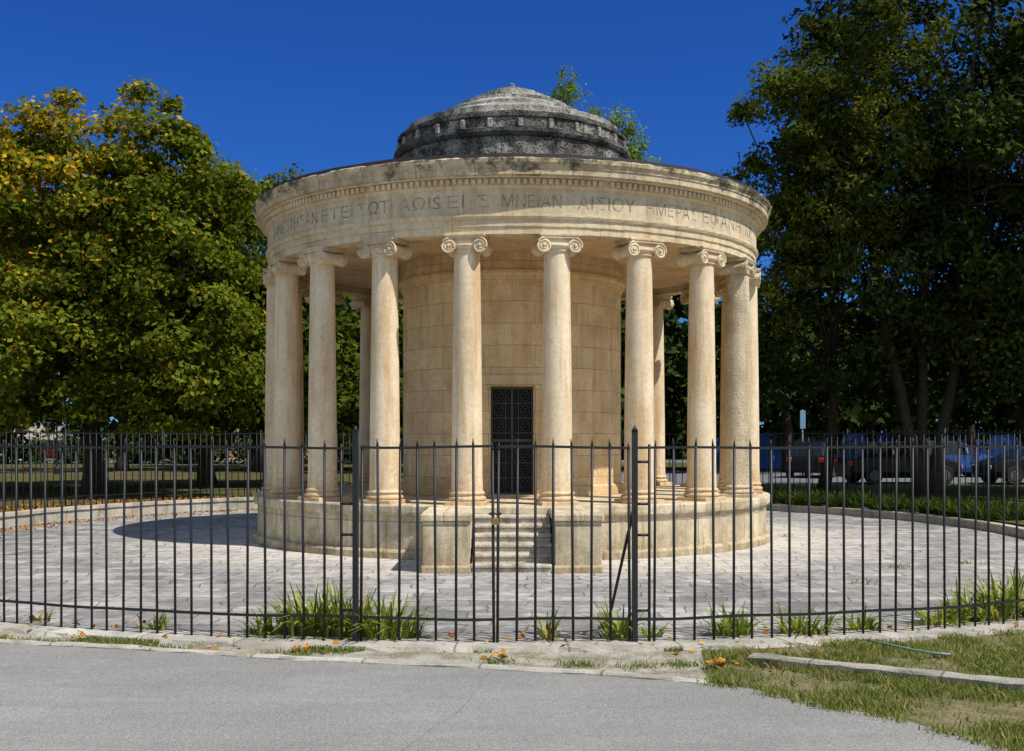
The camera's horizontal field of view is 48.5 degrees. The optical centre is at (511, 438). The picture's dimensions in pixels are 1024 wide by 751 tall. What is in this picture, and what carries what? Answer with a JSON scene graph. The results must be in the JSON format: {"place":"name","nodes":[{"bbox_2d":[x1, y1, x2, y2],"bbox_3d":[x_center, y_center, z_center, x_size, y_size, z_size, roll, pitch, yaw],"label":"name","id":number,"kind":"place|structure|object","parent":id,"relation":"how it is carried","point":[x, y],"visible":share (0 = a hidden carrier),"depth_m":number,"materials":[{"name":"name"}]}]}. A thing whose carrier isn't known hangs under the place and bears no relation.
{"place":"outdoors","nodes":[
{"label":"outdoors","id":0,"kind":"place"},
{"bbox_2d":[9,460,686,462],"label":"park road","id":1,"kind":"structure","parent":0,"point":[622,461],"depth_m":76.60,"materials":[{"name":"grey asphalt"}]},
{"bbox_2d":[28,440,81,461],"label":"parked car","id":2,"kind":"object","parent":1,"relation":"on","point":[50,455],"visible":0.09,"depth_m":75.16,"materials":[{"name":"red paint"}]},
{"bbox_2d":[129,440,184,461],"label":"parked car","id":3,"kind":"object","parent":1,"relation":"on","point":[148,451],"visible":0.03,"depth_m":76.24,"materials":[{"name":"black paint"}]},
{"bbox_2d":[0,643,1007,750],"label":"road","id":4,"kind":"structure","parent":0,"point":[55,698],"depth_m":7.34,"materials":[{"name":"grey asphalt"}]},
{"bbox_2d":[0,639,710,683],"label":"road kerb","id":5,"kind":"structure","parent":4,"relation":"on","point":[622,674],"depth_m":8.91,"materials":[{"name":"concrete"}]},
{"bbox_2d":[402,672,488,750],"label":"asphalt crack","id":6,"kind":"object","parent":4,"relation":"on","point":[452,715],"visible":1,"depth_m":7.36,"materials":[{"name":"grey asphalt"}]},
{"bbox_2d":[0,509,1023,638],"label":"paved plaza","id":7,"kind":"structure","parent":0,"point":[684,573],"depth_m":14.34,"materials":[{"name":"grey stone"}]},
{"bbox_2d":[28,607,54,620],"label":"agapanthus plant","id":8,"kind":"object","parent":7,"relation":"on","point":[39,618],"visible":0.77,"depth_m":10.99,"materials":[{"name":"green plant"}]},
{"bbox_2d":[131,609,185,629],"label":"agapanthus plant","id":9,"kind":"object","parent":7,"relation":"on","point":[163,625],"visible":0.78,"depth_m":10.43,"materials":[{"name":"green plant"}]},
{"bbox_2d":[232,619,272,634],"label":"agapanthus plant","id":10,"kind":"object","parent":7,"relation":"on","point":[253,632],"visible":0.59,"depth_m":10.11,"materials":[{"name":"green plant"}]},
{"bbox_2d":[219,605,311,635],"bbox_3d":[-2.173,1.629,10.270,0.893,0.273,0.896,0,0,0],"label":"agapanthus plant","id":11,"kind":"object","parent":7,"relation":"on","point":[270,631],"visible":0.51,"depth_m":10.11,"materials":[{"name":"green plant"}]},
{"bbox_2d":[219,579,374,636],"bbox_3d":[-1.834,1.515,10.299,1.359,0.500,1.364,0,0,17],"label":"agapanthus plant","id":12,"kind":"object","parent":7,"relation":"on","point":[313,630],"visible":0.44,"depth_m":10.06,"materials":[{"name":"green plant"}]},
{"bbox_2d":[274,578,413,636],"bbox_3d":[-1.490,1.496,10.195,1.382,0.539,1.345,0,0,20],"label":"agapanthus plant","id":13,"kind":"object","parent":7,"relation":"on","point":[333,633],"visible":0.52,"depth_m":9.98,"materials":[{"name":"green plant"}]},
{"bbox_2d":[322,588,453,638],"bbox_3d":[-1.129,1.545,10.079,1.212,0.439,1.367,0,0,-39],"label":"agapanthus plant","id":14,"kind":"object","parent":7,"relation":"on","point":[385,632],"visible":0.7,"depth_m":9.91,"materials":[{"name":"green plant"}]},
{"bbox_2d":[0,493,1022,669],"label":"fallen leaves","id":15,"kind":"object","parent":7,"relation":"on","point":[722,664],"visible":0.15,"depth_m":10.63,"materials":[{"name":"plant"}]},
{"bbox_2d":[252,83,771,572],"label":"rotunda","id":16,"kind":"structure","parent":7,"relation":"on","point":[512,245],"depth_m":17.83,"materials":[{"name":"stone"}]},
{"bbox_2d":[493,389,530,491],"bbox_3d":[0.000,0.040,19.320,0.780,1.880,0.020,0,0,0],"label":"door panel","id":17,"kind":"structure","parent":16,"relation":"in","point":[516,415],"depth_m":19.31,"materials":[{"name":"black metal"}]},
{"bbox_2d":[0,428,1023,640],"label":"iron fence","id":18,"kind":"object","parent":7,"relation":"on","point":[303,615],"visible":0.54,"depth_m":10.20,"materials":[{"name":"black metal"}]},
{"bbox_2d":[0,618,1023,652],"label":"fence plinth","id":19,"kind":"structure","parent":7,"relation":"on","point":[388,644],"depth_m":9.76,"materials":[{"name":"concrete"}]},
{"bbox_2d":[340,426,650,642],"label":"iron gate","id":20,"kind":"structure","parent":19,"relation":"on","point":[632,519],"depth_m":9.68,"materials":[{"name":"black metal"}]},
{"bbox_2d":[0,497,1023,537],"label":"stone wall","id":21,"kind":"structure","parent":7,"relation":"on","point":[131,508],"depth_m":25.22,"materials":[{"name":"beige stone"}]},
{"bbox_2d":[520,606,578,639],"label":"agapanthus plant","id":22,"kind":"object","parent":7,"relation":"on","point":[548,632],"visible":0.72,"depth_m":9.89,"materials":[{"name":"green plant"}]},
{"bbox_2d":[576,599,652,638],"bbox_3d":[0.915,1.590,10.012,0.731,0.350,0.799,0,0,20],"label":"agapanthus plant","id":23,"kind":"object","parent":7,"relation":"on","point":[619,629],"visible":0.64,"depth_m":9.94,"materials":[{"name":"green plant"}]},
{"bbox_2d":[261,533,985,584],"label":"plaza weeds","id":24,"kind":"object","parent":7,"relation":"on","point":[966,561],"visible":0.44,"depth_m":15.48,"materials":[{"name":"green plant"}]},
{"bbox_2d":[638,617,671,637],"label":"agapanthus plant","id":25,"kind":"object","parent":7,"relation":"on","point":[659,634],"visible":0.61,"depth_m":9.99,"materials":[{"name":"green plant"}]},
{"bbox_2d":[679,600,767,636],"bbox_3d":[2.013,1.603,10.149,0.854,0.325,0.685,0,0,-24],"label":"agapanthus plant","id":26,"kind":"object","parent":7,"relation":"on","point":[743,627],"visible":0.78,"depth_m":10.05,"materials":[{"name":"green plant"}]},
{"bbox_2d":[767,601,859,635],"bbox_3d":[2.612,1.613,10.219,0.891,0.304,0.778,0,0,-31],"label":"agapanthus plant","id":27,"kind":"object","parent":7,"relation":"on","point":[798,626],"visible":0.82,"depth_m":10.19,"materials":[{"name":"green plant"}]},
{"bbox_2d":[819,605,892,630],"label":"agapanthus plant","id":28,"kind":"object","parent":7,"relation":"on","point":[868,623],"visible":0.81,"depth_m":10.43,"materials":[{"name":"green plant"}]},
{"bbox_2d":[905,600,985,625],"bbox_3d":[4.144,1.630,10.757,0.848,0.270,0.827,0,0,0],"label":"agapanthus plant","id":29,"kind":"object","parent":7,"relation":"on","point":[951,617],"visible":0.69,"depth_m":10.73,"materials":[{"name":"green plant"}]},
{"bbox_2d":[915,560,1023,617],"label":"agapanthus plant","id":30,"kind":"object","parent":7,"relation":"on","point":[1011,593],"visible":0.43,"depth_m":11.39,"materials":[{"name":"green plant"}]},
{"bbox_2d":[925,578,1023,622],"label":"agapanthus plant","id":31,"kind":"object","parent":7,"relation":"on","point":[994,615],"visible":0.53,"depth_m":10.99,"materials":[{"name":"green plant"}]},
{"bbox_2d":[0,442,1023,524],"bbox_3d":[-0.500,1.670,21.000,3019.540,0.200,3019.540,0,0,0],"label":"ground","id":32,"kind":"structure","parent":0,"point":[233,479],"depth_m":37.93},
{"bbox_2d":[0,391,61,460],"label":"townhouse","id":33,"kind":"structure","parent":32,"relation":"on","point":[32,429],"depth_m":84.64,"materials":[{"name":"tile"}]},
{"bbox_2d":[0,165,81,448],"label":"broadleaf tree","id":34,"kind":"object","parent":32,"relation":"on","point":[62,367],"visible":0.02,"depth_m":35.24,"materials":[{"name":"green plant"}]},
{"bbox_2d":[54,373,59,473],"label":"street lamp","id":35,"kind":"object","parent":32,"relation":"on","point":[56,469],"visible":0.31,"depth_m":49.96,"materials":[{"name":"black metal"}]},
{"bbox_2d":[0,75,272,494],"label":"broadleaf tree","id":36,"kind":"object","parent":32,"relation":"on","point":[90,282],"visible":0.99,"depth_m":29.08,"materials":[{"name":"green plant"}]},
{"bbox_2d":[0,424,402,463],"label":"hedge","id":37,"kind":"object","parent":32,"relation":"on","point":[195,451],"visible":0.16,"depth_m":69.66,"materials":[{"name":"green plant"}]},
{"bbox_2d":[83,161,402,486],"bbox_3d":[-8.236,-3.599,37.402,11.798,10.654,8.624,0,0,-18],"label":"broadleaf tree","id":38,"kind":"object","parent":32,"relation":"on","point":[347,350],"visible":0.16,"depth_m":35.96,"materials":[{"name":"green plant"}]},
{"bbox_2d":[214,428,307,459],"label":"townhouse","id":39,"kind":"structure","parent":32,"relation":"on","point":[215,451],"depth_m":81.50,"materials":[{"name":"tile"}]},
{"bbox_2d":[232,163,349,309],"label":"slender tree","id":40,"kind":"object","parent":32,"relation":"on","point":[283,178],"visible":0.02,"depth_m":58.91,"materials":[{"name":"green plant"}]},
{"bbox_2d":[0,633,707,678],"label":"dirt strip","id":41,"kind":"object","parent":32,"relation":"on","point":[549,659],"visible":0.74,"depth_m":9.17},
{"bbox_2d":[0,631,707,670],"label":"kerb grass","id":42,"kind":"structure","parent":41,"relation":"on","point":[150,642],"depth_m":9.39,"materials":[{"name":"green plant"}]},
{"bbox_2d":[14,285,1009,459],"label":"distant trees","id":43,"kind":"object","parent":32,"relation":"on","point":[684,314],"depth_m":87.70,"materials":[{"name":"green plant"}]},
{"bbox_2d":[21,276,1021,472],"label":"distant trees","id":44,"kind":"object","parent":32,"relation":"on","point":[851,418],"visible":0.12,"depth_m":53.63,"materials":[{"name":"green plant"}]},
{"bbox_2d":[544,65,665,163],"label":"slender tree","id":45,"kind":"object","parent":32,"relation":"on","point":[572,88],"visible":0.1,"depth_m":41.64,"materials":[{"name":"green plant"}]},
{"bbox_2d":[621,471,1023,483],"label":"parking area","id":46,"kind":"object","parent":32,"relation":"on","point":[799,478],"depth_m":43.05,"materials":[{"name":"concrete"}]},
{"bbox_2d":[800,410,805,475],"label":"traffic sign","id":47,"kind":"object","parent":46,"relation":"on","point":[802,419],"visible":0.57,"depth_m":46.94,"materials":[{"name":"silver metal"}]},
{"bbox_2d":[786,441,841,477],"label":"parked car","id":48,"kind":"object","parent":46,"relation":"on","point":[799,468],"visible":0.38,"depth_m":44.37,"materials":[{"name":"black paint"}]},
{"bbox_2d":[834,441,962,484],"bbox_3d":[13.390,0.835,39.499,4.140,1.470,2.060,0,0,-8],"label":"parked car","id":49,"kind":"object","parent":46,"relation":"on","point":[904,470],"visible":0.45,"depth_m":38.62,"materials":[{"name":"black paint"}]},
{"bbox_2d":[928,441,992,475],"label":"parked car","id":50,"kind":"object","parent":46,"relation":"on","point":[968,459],"visible":0.16,"depth_m":45.21,"materials":[{"name":"blue paint"}]},
{"bbox_2d":[972,443,1023,484],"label":"parked car","id":51,"kind":"object","parent":46,"relation":"on","point":[998,467],"visible":0.69,"depth_m":38.15,"materials":[{"name":"black paint"}]},
{"bbox_2d":[715,0,977,492],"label":"locust tree","id":52,"kind":"object","parent":32,"relation":"on","point":[787,206],"visible":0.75,"depth_m":29.25,"materials":[{"name":"green plant"}]},
{"bbox_2d":[683,483,1023,521],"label":"border planting","id":53,"kind":"object","parent":32,"relation":"on","point":[871,502],"visible":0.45,"depth_m":25.05,"materials":[{"name":"green plant"}]},
{"bbox_2d":[696,625,1023,750],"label":"grass verge","id":54,"kind":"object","parent":32,"relation":"on","point":[949,719],"depth_m":7.96,"materials":[{"name":"green plant"}]},
{"bbox_2d":[748,653,1023,692],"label":"verge kerb","id":55,"kind":"structure","parent":54,"relation":"on","point":[1016,683],"depth_m":8.34,"materials":[{"name":"concrete"}]},
{"bbox_2d":[866,639,950,655],"bbox_3d":[3.230,1.720,9.356,0.088,0.018,0.798,0,0,-36],"label":"garden hose","id":56,"kind":"object","parent":54,"relation":"on","point":[923,651],"visible":0.96,"depth_m":9.25,"materials":[{"name":"rubber"}]},
{"bbox_2d":[715,0,1023,496],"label":"locust tree","id":57,"kind":"object","parent":32,"relation":"on","point":[880,301],"visible":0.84,"depth_m":29.26,"materials":[{"name":"green plant"}]},
{"bbox_2d":[716,432,1022,469],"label":"blue hoarding","id":58,"kind":"object","parent":32,"relation":"on","point":[763,457],"visible":0.14,"depth_m":55.98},
{"bbox_2d":[816,0,1023,445],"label":"locust tree","id":59,"kind":"object","parent":32,"relation":"on","point":[961,413],"visible":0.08,"depth_m":32.95,"materials":[{"name":"green plant"}]},
{"bbox_2d":[0,0,1023,512],"label":"sky","id":60,"kind":"structure","parent":0,"point":[318,85],"materials":[{"name":"blue"}]}
]}

